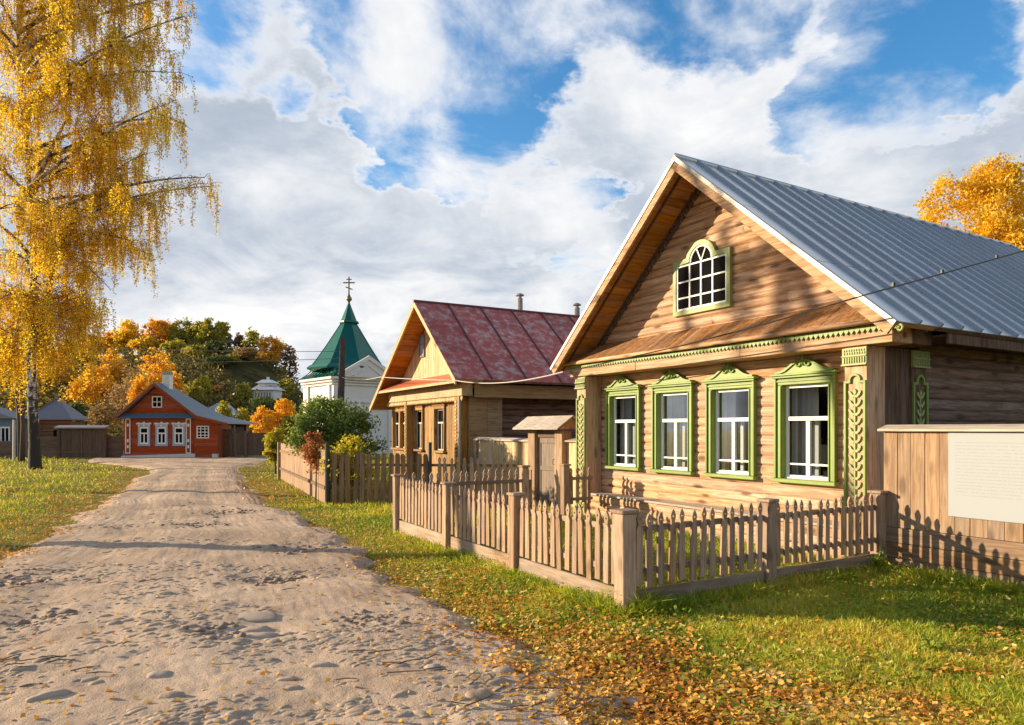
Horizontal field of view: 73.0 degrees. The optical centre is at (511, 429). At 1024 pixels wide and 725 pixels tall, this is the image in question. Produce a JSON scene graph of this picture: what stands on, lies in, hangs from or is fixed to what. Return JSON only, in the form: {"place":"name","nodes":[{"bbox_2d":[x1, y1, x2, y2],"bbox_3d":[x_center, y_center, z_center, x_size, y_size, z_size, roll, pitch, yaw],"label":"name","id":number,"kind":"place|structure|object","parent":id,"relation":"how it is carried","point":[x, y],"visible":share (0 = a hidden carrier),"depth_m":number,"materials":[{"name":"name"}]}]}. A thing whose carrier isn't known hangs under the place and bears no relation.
{"place":"outdoors","nodes":[
{"label":"outdoors","id":0,"kind":"place"},
{"bbox_2d":[0,348,302,449],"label":"hill","id":1,"kind":"structure","parent":0,"point":[253,372],"depth_m":87.89,"materials":[{"name":"plant"}]},
{"bbox_2d":[13,344,76,386],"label":"autumn tree","id":2,"kind":"object","parent":1,"relation":"on","point":[61,376],"visible":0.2,"depth_m":84.63,"materials":[{"name":"orange plant"}]},
{"bbox_2d":[54,344,94,364],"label":"autumn tree","id":3,"kind":"object","parent":1,"relation":"on","point":[85,359],"visible":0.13,"depth_m":95.97,"materials":[{"name":"orange plant"}]},
{"bbox_2d":[63,363,119,405],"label":"autumn tree","id":4,"kind":"object","parent":1,"relation":"on","point":[102,373],"visible":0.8,"depth_m":75.19,"materials":[{"name":"orange plant"}]},
{"bbox_2d":[98,330,123,353],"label":"autumn tree","id":5,"kind":"object","parent":1,"relation":"on","point":[109,342],"visible":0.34,"depth_m":105.89,"materials":[{"name":"orange plant"}]},
{"bbox_2d":[95,348,133,385],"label":"autumn tree","id":6,"kind":"object","parent":1,"relation":"on","point":[106,362],"visible":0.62,"depth_m":83.58,"materials":[{"name":"orange plant"}]},
{"bbox_2d":[101,360,153,410],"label":"autumn tree","id":7,"kind":"object","parent":1,"relation":"on","point":[119,391],"visible":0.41,"depth_m":69.52,"materials":[{"name":"brown plant"}]},
{"bbox_2d":[111,319,143,354],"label":"autumn tree","id":8,"kind":"object","parent":1,"relation":"on","point":[129,330],"visible":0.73,"depth_m":104.97,"materials":[{"name":"yellow plant"}]},
{"bbox_2d":[121,372,153,404],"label":"autumn tree","id":9,"kind":"object","parent":1,"relation":"on","point":[138,385],"visible":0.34,"depth_m":65.39,"materials":[{"name":"orange plant"}]},
{"bbox_2d":[126,336,159,354],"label":"autumn tree","id":10,"kind":"object","parent":1,"relation":"on","point":[142,342],"visible":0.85,"depth_m":102.77,"materials":[{"name":"yellow plant"}]},
{"bbox_2d":[0,338,301,444],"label":"scrub","id":11,"kind":"object","parent":1,"relation":"on","point":[179,356],"visible":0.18,"depth_m":84.36,"materials":[{"name":"orange plant"}]},
{"bbox_2d":[138,317,172,352],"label":"autumn tree","id":12,"kind":"object","parent":1,"relation":"on","point":[156,330],"visible":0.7,"depth_m":107.10,"materials":[{"name":"orange plant"}]},
{"bbox_2d":[132,347,183,387],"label":"autumn tree","id":13,"kind":"object","parent":1,"relation":"on","point":[156,373],"visible":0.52,"depth_m":77.28,"materials":[{"name":"orange plant"}]},
{"bbox_2d":[159,338,185,355],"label":"autumn tree","id":14,"kind":"object","parent":1,"relation":"on","point":[177,343],"visible":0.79,"depth_m":99.24,"materials":[{"name":"green plant"}]},
{"bbox_2d":[166,316,193,343],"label":"autumn tree","id":15,"kind":"object","parent":1,"relation":"on","point":[180,333],"visible":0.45,"depth_m":107.40,"materials":[{"name":"green plant"}]},
{"bbox_2d":[173,371,188,394],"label":"autumn tree","id":16,"kind":"object","parent":1,"relation":"on","point":[177,382],"visible":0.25,"depth_m":67.76,"materials":[{"name":"orange plant"}]},
{"bbox_2d":[181,379,207,402],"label":"dark shrub","id":17,"kind":"object","parent":1,"relation":"on","point":[195,392],"visible":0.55,"depth_m":73.72,"materials":[{"name":"green plant"}]},
{"bbox_2d":[184,321,205,346],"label":"autumn tree","id":18,"kind":"object","parent":1,"relation":"on","point":[192,330],"visible":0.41,"depth_m":105.93,"materials":[{"name":"green plant"}]},
{"bbox_2d":[181,344,209,357],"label":"autumn tree","id":19,"kind":"object","parent":1,"relation":"on","point":[195,347],"visible":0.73,"depth_m":95.32,"materials":[{"name":"green plant"}]},
{"bbox_2d":[196,374,213,396],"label":"autumn tree","id":20,"kind":"object","parent":1,"relation":"on","point":[205,379],"visible":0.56,"depth_m":77.86,"materials":[{"name":"green plant"}]},
{"bbox_2d":[195,317,230,344],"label":"autumn tree","id":21,"kind":"object","parent":1,"relation":"on","point":[218,330],"visible":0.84,"depth_m":105.20,"materials":[{"name":"green plant"}]},
{"bbox_2d":[202,340,225,352],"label":"autumn tree","id":22,"kind":"object","parent":1,"relation":"on","point":[216,344],"visible":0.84,"depth_m":97.44,"materials":[{"name":"green plant"}]},
{"bbox_2d":[201,354,231,367],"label":"dark shrub","id":23,"kind":"object","parent":1,"relation":"on","point":[214,360],"visible":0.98,"depth_m":89.44,"materials":[{"name":"green plant"}]},
{"bbox_2d":[232,332,244,347],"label":"autumn tree","id":24,"kind":"object","parent":1,"relation":"on","point":[238,338],"visible":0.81,"depth_m":111.56,"materials":[{"name":"brown plant"}]},
{"bbox_2d":[232,380,253,406],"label":"dark shrub","id":25,"kind":"object","parent":1,"relation":"on","point":[245,390],"visible":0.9,"depth_m":75.71,"materials":[{"name":"green plant"}]},
{"bbox_2d":[231,347,258,359],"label":"dark shrub","id":26,"kind":"object","parent":1,"relation":"on","point":[247,355],"visible":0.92,"depth_m":95.55,"materials":[{"name":"brown plant"}]},
{"bbox_2d":[241,326,261,349],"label":"autumn tree","id":27,"kind":"object","parent":1,"relation":"on","point":[251,336],"visible":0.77,"depth_m":109.51,"materials":[{"name":"green plant"}]},
{"bbox_2d":[253,352,269,361],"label":"autumn tree","id":28,"kind":"object","parent":1,"relation":"on","point":[265,357],"visible":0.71,"depth_m":99.60,"materials":[{"name":"orange plant"}]},
{"bbox_2d":[247,395,281,419],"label":"dark shrub","id":29,"kind":"object","parent":1,"relation":"on","point":[259,402],"visible":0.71,"depth_m":71.36,"materials":[{"name":"green plant"}]},
{"bbox_2d":[252,377,284,401],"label":"hill villa","id":30,"kind":"object","parent":1,"relation":"on","point":[268,387],"visible":0.77,"depth_m":79.16,"materials":[{"name":"metal"}]},
{"bbox_2d":[253,335,286,363],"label":"autumn tree","id":31,"kind":"object","parent":1,"relation":"on","point":[275,344],"visible":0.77,"depth_m":104.90,"materials":[{"name":"orange plant"}]},
{"bbox_2d":[277,378,294,398],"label":"dark shrub","id":32,"kind":"object","parent":1,"relation":"on","point":[283,384],"visible":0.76,"depth_m":83.45,"materials":[{"name":"green plant"}]},
{"bbox_2d":[278,344,299,377],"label":"autumn tree","id":33,"kind":"object","parent":1,"relation":"on","point":[291,357],"visible":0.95,"depth_m":103.78,"materials":[{"name":"brown plant"}]},
{"bbox_2d":[0,457,653,724],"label":"road","id":34,"kind":"structure","parent":0,"point":[193,675],"depth_m":6.07,"materials":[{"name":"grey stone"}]},
{"bbox_2d":[146,670,172,677],"bbox_3d":[-2.378,1.670,4.684,0.174,0.058,0.116,3,-1,-6],"label":"road stone","id":35,"kind":"object","parent":34,"relation":"on","point":[159,673],"visible":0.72,"depth_m":4.65,"materials":[{"name":"grey stone"}]},
{"bbox_2d":[157,691,185,698],"bbox_3d":[-2.115,1.674,4.302,0.163,0.089,0.098,2,0,-6],"label":"road stone","id":36,"kind":"object","parent":34,"relation":"on","point":[171,694],"visible":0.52,"depth_m":4.28,"materials":[{"name":"grey stone"}]},
{"bbox_2d":[0,506,428,639],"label":"clods","id":37,"kind":"object","parent":34,"relation":"on","point":[51,613],"visible":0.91,"depth_m":6.24,"materials":[{"name":"beige soil"}]},
{"bbox_2d":[238,625,272,631],"bbox_3d":[-2.170,1.700,5.792,0.325,0.081,0.133,-2,0,-17],"label":"road stone","id":38,"kind":"object","parent":34,"relation":"on","point":[263,628],"visible":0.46,"depth_m":5.77,"materials":[{"name":"grey stone"}]},
{"bbox_2d":[238,612,276,622],"bbox_3d":[-2.295,1.680,6.175,0.396,0.052,0.279,0,3,-6],"label":"road stone","id":39,"kind":"object","parent":34,"relation":"on","point":[255,617],"visible":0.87,"depth_m":6.13,"materials":[{"name":"grey stone"}]},
{"bbox_2d":[246,632,279,637],"bbox_3d":[-2.040,1.683,5.587,0.316,0.076,0.106,-1,0,-9],"label":"road stone","id":40,"kind":"object","parent":34,"relation":"on","point":[263,635],"visible":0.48,"depth_m":5.57,"materials":[{"name":"grey stone"}]},
{"bbox_2d":[0,569,586,715],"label":"sticks","id":41,"kind":"object","parent":34,"relation":"on","point":[441,668],"visible":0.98,"depth_m":4.79,"materials":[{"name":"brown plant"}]},
{"bbox_2d":[310,661,331,667],"bbox_3d":[-1.357,1.681,4.912,0.162,0.052,0.090,-3,-2,-6],"label":"road stone","id":42,"kind":"object","parent":34,"relation":"on","point":[320,664],"visible":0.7,"depth_m":4.88,"materials":[{"name":"grey stone"}]},
{"bbox_2d":[465,689,490,699],"bbox_3d":[-0.211,1.678,4.312,0.172,0.094,0.103,-2,2,-17],"label":"road stone","id":43,"kind":"object","parent":34,"relation":"on","point":[477,694],"visible":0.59,"depth_m":4.29,"materials":[{"name":"grey stone"}]},
{"bbox_2d":[493,666,513,673],"bbox_3d":[-0.059,1.684,4.777,0.166,0.084,0.099,3,-3,-6],"label":"road stone","id":44,"kind":"object","parent":34,"relation":"on","point":[504,669],"visible":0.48,"depth_m":4.76,"materials":[{"name":"grey stone"}]},
{"bbox_2d":[299,277,392,453],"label":"church","id":45,"kind":"structure","parent":0,"point":[362,361],"depth_m":48.44,"materials":[{"name":"green metal"}]},
{"bbox_2d":[0,450,1023,724],"bbox_3d":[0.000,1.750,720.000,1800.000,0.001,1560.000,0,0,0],"label":"ground","id":46,"kind":"structure","parent":0,"point":[350,538],"depth_m":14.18,"materials":[{"name":"green plant"}]},
{"bbox_2d":[0,441,11,458],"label":"plank wall","id":47,"kind":"structure","parent":46,"relation":"on","point":[6,448],"depth_m":41.00,"materials":[{"name":"brown wood"}]},
{"bbox_2d":[0,407,27,456],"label":"blue house","id":48,"kind":"structure","parent":46,"relation":"on","point":[7,417],"depth_m":42.50,"materials":[{"name":"wood"}]},
{"bbox_2d":[0,427,9,440],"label":"window","id":49,"kind":"structure","parent":48,"relation":"in","point":[4,431],"depth_m":42.46,"materials":[{"name":"white paint"}]},
{"bbox_2d":[12,420,15,460],"bbox_3d":[-27.341,0.679,37.997,0.156,2.390,0.154,0,0,0],"label":"wooden post","id":50,"kind":"object","parent":46,"relation":"on","point":[14,440],"visible":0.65,"depth_m":37.95,"materials":[{"name":"grey wood"}]},
{"bbox_2d":[14,371,24,461],"bbox_3d":[-25.702,-1.434,36.194,0.848,6.280,0.329,0,0,33],"label":"bare trunk","id":51,"kind":"object","parent":46,"relation":"on","point":[21,437],"visible":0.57,"depth_m":35.97,"materials":[{"name":"brown plant"}]},
{"bbox_2d":[0,128,39,242],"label":"weeping birch","id":52,"kind":"object","parent":46,"relation":"on","point":[20,219],"visible":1,"depth_m":20.17,"materials":[{"name":"yellow plant"}]},
{"bbox_2d":[40,437,56,457],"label":"plank wall","id":53,"kind":"structure","parent":46,"relation":"on","point":[48,446],"depth_m":41.20,"materials":[{"name":"brown wood"}]},
{"bbox_2d":[25,398,88,436],"bbox_3d":[-29.215,-0.125,44.500,2.900,3.750,1.800,0,0,0],"label":"log cabin","id":54,"kind":"object","parent":46,"relation":"on","point":[54,412],"visible":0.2,"depth_m":44.00,"materials":[{"name":"grey wood"}]},
{"bbox_2d":[69,400,89,424],"bbox_3d":[-36.394,-0.250,57.848,1.754,4.405,1.874,0,0,0],"label":"autumn tree","id":55,"kind":"object","parent":46,"relation":"on","point":[78,406],"visible":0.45,"depth_m":57.86,"materials":[{"name":"green plant"}]},
{"bbox_2d":[54,425,108,458],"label":"plank gate","id":56,"kind":"structure","parent":46,"relation":"on","point":[81,440],"depth_m":40.90,"materials":[{"name":"brown wood"}]},
{"bbox_2d":[83,399,122,428],"bbox_3d":[-35.206,-0.420,60.064,3.535,4.360,3.121,0,0,0],"label":"autumn tree","id":57,"kind":"object","parent":46,"relation":"on","point":[99,416],"visible":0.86,"depth_m":59.54,"materials":[{"name":"brown plant"}]},
{"bbox_2d":[0,0,221,469],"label":"weeping birch","id":58,"kind":"object","parent":46,"relation":"on","point":[32,321],"visible":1,"depth_m":29.43,"materials":[{"name":"yellow plant"}]},
{"bbox_2d":[107,436,122,456],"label":"plank wall","id":59,"kind":"structure","parent":46,"relation":"on","point":[114,446],"depth_m":41.20,"materials":[{"name":"brown wood"}]},
{"bbox_2d":[112,371,258,457],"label":"red cottage","id":60,"kind":"structure","parent":46,"relation":"on","point":[165,418],"depth_m":41.01,"materials":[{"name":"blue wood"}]},
{"bbox_2d":[136,422,151,445],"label":"window","id":61,"kind":"structure","parent":60,"relation":"in","point":[143,428],"depth_m":40.96,"materials":[{"name":"blue paint"}]},
{"bbox_2d":[152,396,161,407],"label":"window","id":62,"kind":"structure","parent":60,"relation":"in","point":[156,400],"depth_m":41.00,"materials":[{"name":"white paint"}]},
{"bbox_2d":[154,421,168,445],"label":"window","id":63,"kind":"structure","parent":60,"relation":"in","point":[161,429],"depth_m":40.96,"materials":[{"name":"blue paint"}]},
{"bbox_2d":[171,422,185,445],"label":"window","id":64,"kind":"structure","parent":60,"relation":"in","point":[178,428],"depth_m":40.96,"materials":[{"name":"blue paint"}]},
{"bbox_2d":[197,426,208,437],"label":"window","id":65,"kind":"structure","parent":60,"relation":"in","point":[202,431],"depth_m":41.00,"materials":[{"name":"white paint"}]},
{"bbox_2d":[215,400,233,417],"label":"autumn shrub","id":66,"kind":"object","parent":46,"relation":"on","point":[224,408],"visible":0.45,"depth_m":55.74,"materials":[{"name":"yellow plant"}]},
{"bbox_2d":[233,407,250,430],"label":"autumn shrub","id":67,"kind":"object","parent":46,"relation":"on","point":[243,416],"visible":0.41,"depth_m":55.38,"materials":[{"name":"green plant"}]},
{"bbox_2d":[229,431,273,456],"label":"plank gate","id":68,"kind":"structure","parent":46,"relation":"on","point":[245,444],"depth_m":41.50,"materials":[{"name":"brown wood"}]},
{"bbox_2d":[249,405,278,432],"bbox_3d":[-19.496,0.044,53.928,2.645,3.816,2.470,0,0,0],"label":"autumn shrub","id":69,"kind":"object","parent":46,"relation":"on","point":[268,423],"visible":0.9,"depth_m":53.55,"materials":[{"name":"orange plant"}]},
{"bbox_2d":[262,427,288,473],"bbox_3d":[-9.064,0.926,26.503,0.978,2.050,1.038,0,0,-21],"label":"garden shrub","id":70,"kind":"object","parent":46,"relation":"on","point":[271,439],"visible":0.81,"depth_m":26.31,"materials":[{"name":"yellow plant"}]},
{"bbox_2d":[270,398,295,424],"bbox_3d":[-18.090,-0.275,54.979,1.994,4.453,1.952,0,0,0],"label":"autumn shrub","id":71,"kind":"object","parent":46,"relation":"on","point":[287,409],"visible":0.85,"depth_m":54.74,"materials":[{"name":"orange plant"}]},
{"bbox_2d":[279,415,294,444],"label":"garden shrub","id":72,"kind":"object","parent":46,"relation":"on","point":[284,425],"visible":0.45,"depth_m":27.30,"materials":[{"name":"green plant"}]},
{"bbox_2d":[277,442,329,504],"bbox_3d":[-6.178,1.040,20.012,0.150,1.420,9.037,0,0,-25],"label":"board fence","id":73,"kind":"object","parent":46,"relation":"on","point":[292,468],"visible":0.72,"depth_m":19.13,"materials":[{"name":"beige wood"}]},
{"bbox_2d":[295,430,324,500],"bbox_3d":[-4.752,0.986,16.845,0.983,1.929,0.740,0,0,36],"label":"garden shrub","id":74,"kind":"object","parent":46,"relation":"on","point":[311,455],"visible":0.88,"depth_m":16.79,"materials":[{"name":"red plant"}]},
{"bbox_2d":[283,394,392,492],"bbox_3d":[-4.779,0.499,19.003,2.865,2.908,2.714,0,0,0],"label":"garden shrub","id":75,"kind":"object","parent":46,"relation":"on","point":[334,420],"visible":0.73,"depth_m":18.44,"materials":[{"name":"green plant"}]},
{"bbox_2d":[337,337,345,407],"bbox_3d":[-7.437,-1.103,30.001,0.485,5.718,0.315,0,0,0],"label":"utility pole","id":76,"kind":"object","parent":46,"relation":"on","point":[341,372],"visible":0.45,"depth_m":29.89,"materials":[{"name":"wood"}]},
{"bbox_2d":[45,344,338,351],"bbox_3d":[-24.180,-5.113,41.000,40.257,3.519,0.025,0,0,33],"label":"power cable","id":77,"kind":"object","parent":76,"relation":"attached to","point":[242,351],"visible":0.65,"depth_m":33.01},
{"bbox_2d":[77,358,338,362],"bbox_3d":[-24.180,-4.228,41.000,40.256,2.340,0.025,0,0,33],"label":"power cable","id":78,"kind":"object","parent":76,"relation":"attached to","point":[232,361],"visible":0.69,"depth_m":33.90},
{"bbox_2d":[342,371,562,383],"bbox_3d":[-3.439,-1.648,21.673,0.584,1.216,18.424,0,0,-27],"label":"power cable","id":79,"kind":"object","parent":76,"relation":"attached to","point":[463,381],"visible":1,"depth_m":17.43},
{"bbox_2d":[313,434,374,488],"bbox_3d":[-3.832,1.026,16.346,1.289,1.851,1.381,0,0,40],"label":"garden shrub","id":80,"kind":"object","parent":46,"relation":"on","point":[347,450],"visible":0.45,"depth_m":16.28,"materials":[{"name":"yellow plant"}]},
{"bbox_2d":[330,442,516,503],"bbox_3d":[-2.045,1.025,15.720,4.313,1.450,0.123,0,0,6],"label":"picket fence","id":81,"kind":"object","parent":46,"relation":"on","point":[345,464],"visible":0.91,"depth_m":15.79,"materials":[{"name":"brown wood"}]},
{"bbox_2d":[369,293,632,485],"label":"wooden house","id":82,"kind":"structure","parent":46,"relation":"on","point":[436,341],"depth_m":20.78,"materials":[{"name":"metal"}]},
{"bbox_2d":[390,406,404,449],"bbox_3d":[-3.989,-0.075,24.345,0.304,1.590,0.960,0,0,-29],"label":"window","id":83,"kind":"structure","parent":82,"relation":"in","point":[396,409],"depth_m":24.19,"materials":[{"name":"brown glass"}]},
{"bbox_2d":[412,404,423,451],"bbox_3d":[-3.025,-0.075,22.510,0.210,1.590,0.960,0,0,-29],"label":"window","id":84,"kind":"structure","parent":82,"relation":"in","point":[420,408],"depth_m":22.58,"materials":[{"name":"brown glass"}]},
{"bbox_2d":[419,334,424,357],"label":"attic window","id":85,"kind":"structure","parent":82,"relation":"in","point":[422,337],"depth_m":22.15,"materials":[{"name":"blue paint"}]},
{"bbox_2d":[432,402,445,452],"bbox_3d":[-2.138,-0.075,21.007,0.304,1.590,0.960,0,0,-29],"label":"window","id":86,"kind":"structure","parent":82,"relation":"in","point":[438,406],"depth_m":21.10,"materials":[{"name":"brown glass"}]},
{"bbox_2d":[474,437,527,497],"bbox_3d":[-0.249,0.985,17.722,0.170,1.530,2.870,0,0,-30],"label":"plank fence","id":87,"kind":"object","parent":46,"relation":"on","point":[489,449],"visible":0.48,"depth_m":17.73,"materials":[{"name":"beige wood"}]},
{"bbox_2d":[0,458,1023,724],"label":"fallen leaves","id":88,"kind":"object","parent":46,"relation":"on","point":[746,716],"visible":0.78,"depth_m":4.90,"materials":[{"name":"plant"}]},
{"bbox_2d":[512,415,575,505],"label":"yard gate","id":89,"kind":"structure","parent":46,"relation":"on","point":[546,456],"depth_m":15.81,"materials":[{"name":"beige wood"}]},
{"bbox_2d":[538,438,553,503],"bbox_3d":[0.821,0.950,15.829,0.119,1.500,0.810,0,0,-30],"label":"door","id":90,"kind":"structure","parent":89,"relation":"in","point":[545,446],"depth_m":15.92,"materials":[{"name":"beige wood"}]},
{"bbox_2d":[565,438,575,509],"bbox_3d":[1.432,0.975,14.853,0.170,1.550,0.820,0,0,-30],"label":"plank fence","id":91,"kind":"object","parent":46,"relation":"on","point":[571,451],"visible":0.24,"depth_m":15.03,"materials":[{"name":"beige wood"}]},
{"bbox_2d":[391,464,888,613],"bbox_3d":[1.216,1.237,10.248,4.219,1.127,6.449,0,0,-30],"label":"picket fence","id":92,"kind":"object","parent":46,"relation":"on","point":[441,505],"visible":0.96,"depth_m":7.76,"materials":[{"name":"beige wood"}]},
{"bbox_2d":[550,153,1023,559],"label":"wooden house","id":93,"kind":"structure","parent":46,"relation":"on","point":[804,407],"depth_m":10.97,"materials":[{"name":"brown wood"}]},
{"bbox_2d":[602,374,643,470],"bbox_3d":[2.297,-0.163,13.570,0.485,1.907,1.100,0,0,-30],"label":"window","id":94,"kind":"structure","parent":93,"relation":"in","point":[624,389],"depth_m":13.74,"materials":[{"name":"green wood"}]},
{"bbox_2d":[648,369,696,474],"bbox_3d":[2.986,-0.163,12.394,0.485,1.907,1.100,0,0,-30],"label":"window","id":95,"kind":"structure","parent":93,"relation":"in","point":[680,430],"depth_m":12.54,"materials":[{"name":"green wood"}]},
{"bbox_2d":[673,239,732,316],"bbox_3d":[3.205,-2.591,11.710,0.070,1.222,1.300,0,0,-30],"label":"attic window","id":96,"kind":"structure","parent":93,"relation":"in","point":[702,281],"depth_m":11.68,"materials":[{"name":"green paint"}]},
{"bbox_2d":[701,362,759,479],"bbox_3d":[3.655,-0.163,11.253,0.485,1.907,1.100,0,0,-30],"label":"window","id":97,"kind":"structure","parent":93,"relation":"in","point":[728,381],"depth_m":11.33,"materials":[{"name":"green wood"}]},
{"bbox_2d":[563,250,1023,371],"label":"power cable","id":98,"kind":"object","parent":93,"relation":"attached to","point":[940,273],"visible":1,"depth_m":8.97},
{"bbox_2d":[769,355,840,486],"bbox_3d":[4.353,-0.163,10.060,0.485,1.907,1.100,0,0,-30],"label":"window","id":99,"kind":"structure","parent":93,"relation":"in","point":[805,376],"depth_m":10.21,"materials":[{"name":"green wood"}]},
{"bbox_2d":[869,546,889,572],"bbox_3d":[4.416,1.581,8.373,0.253,0.341,0.196,0,0,14],"label":"leafy weed","id":100,"kind":"object","parent":46,"relation":"on","point":[877,562],"visible":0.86,"depth_m":8.37,"materials":[{"name":"green plant"}]},
{"bbox_2d":[909,634,947,652],"bbox_3d":[3.172,1.659,5.290,0.236,0.195,0.222,0,0,0],"label":"leafy weed","id":101,"kind":"object","parent":46,"relation":"on","point":[931,642],"visible":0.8,"depth_m":5.27,"materials":[{"name":"green plant"}]},
{"bbox_2d":[877,424,1023,586],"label":"board fence","id":102,"kind":"object","parent":46,"relation":"on","point":[916,471],"visible":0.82,"depth_m":8.06,"materials":[{"name":"beige wood"}]},
{"bbox_2d":[948,432,1023,523],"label":"notice board","id":103,"kind":"object","parent":102,"relation":"attached to","point":[985,475],"visible":1,"depth_m":7.58,"materials":[{"name":"beige paper"}]},
{"bbox_2d":[943,566,965,586],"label":"leafy weed","id":104,"kind":"object","parent":46,"relation":"on","point":[953,577],"visible":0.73,"depth_m":7.59,"materials":[{"name":"green plant"}]},
{"bbox_2d":[906,150,1023,249],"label":"autumn tree","id":105,"kind":"object","parent":46,"relation":"on","point":[986,192],"visible":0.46,"depth_m":36.80,"materials":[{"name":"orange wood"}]},
{"bbox_2d":[0,0,1023,392],"label":"sky","id":106,"kind":"structure","parent":0,"point":[487,153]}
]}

